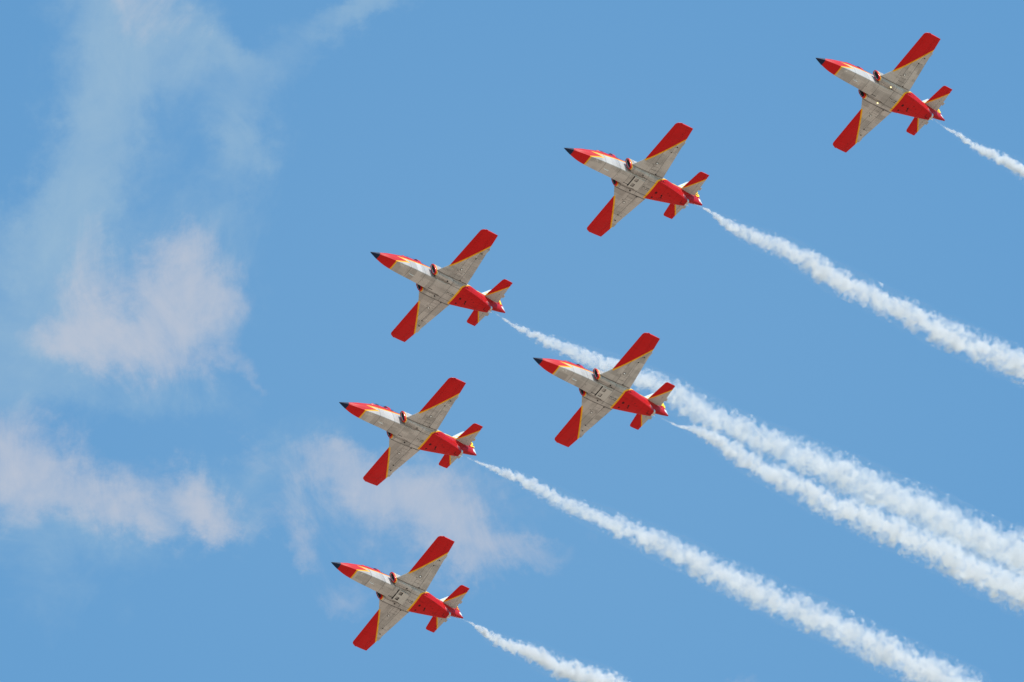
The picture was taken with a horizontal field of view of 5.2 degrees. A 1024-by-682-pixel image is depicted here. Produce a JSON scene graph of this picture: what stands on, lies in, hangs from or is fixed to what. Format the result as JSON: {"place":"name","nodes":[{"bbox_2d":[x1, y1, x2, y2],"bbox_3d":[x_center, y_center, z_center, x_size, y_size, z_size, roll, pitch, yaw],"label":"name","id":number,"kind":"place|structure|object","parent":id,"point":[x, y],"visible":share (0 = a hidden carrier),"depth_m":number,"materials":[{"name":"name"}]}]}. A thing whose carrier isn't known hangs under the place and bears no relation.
{"place":"outdoors","nodes":[
{"label":"outdoors","id":0,"kind":"place"},
{"bbox_2d":[331,536,469,650],"bbox_3d":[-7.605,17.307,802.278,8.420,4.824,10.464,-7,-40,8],"label":"jet aircraft","id":1,"kind":"object","parent":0,"point":[400,597],"visible":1,"depth_m":801.52,"materials":[{"name":"grey paint"}]},
{"bbox_2d":[339,377,482,485],"bbox_3d":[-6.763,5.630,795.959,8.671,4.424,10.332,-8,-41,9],"label":"jet aircraft","id":2,"kind":"object","parent":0,"point":[409,435],"visible":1,"depth_m":794.94,"materials":[{"name":"grey paint"}]},
{"bbox_2d":[371,229,511,341],"bbox_3d":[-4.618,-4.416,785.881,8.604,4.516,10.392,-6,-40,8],"label":"jet aircraft","id":3,"kind":"object","parent":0,"point":[440,289],"visible":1,"depth_m":785.00,"materials":[{"name":"paint"}]},
{"bbox_2d":[0,0,1023,681],"label":"sky","id":4,"kind":"structure","parent":0,"point":[197,197],"materials":[{"name":"blue"}]},
{"bbox_2d":[533,333,674,446],"bbox_3d":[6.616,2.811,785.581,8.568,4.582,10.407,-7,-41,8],"label":"jet aircraft","id":5,"kind":"object","parent":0,"point":[602,393],"visible":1,"depth_m":784.72,"materials":[{"name":"grey paint"}]},
{"bbox_2d":[564,123,708,236],"bbox_3d":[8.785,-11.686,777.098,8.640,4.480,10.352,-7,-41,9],"label":"jet aircraft","id":6,"kind":"object","parent":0,"point":[635,183],"visible":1,"depth_m":776.12,"materials":[{"name":"grey paint"}]},
{"bbox_2d":[816,33,951,152],"bbox_3d":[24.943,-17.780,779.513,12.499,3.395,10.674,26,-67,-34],"label":"jet aircraft","id":7,"kind":"object","parent":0,"point":[883,96],"visible":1,"depth_m":778.60,"materials":[{"name":"grey paint"}]}
]}

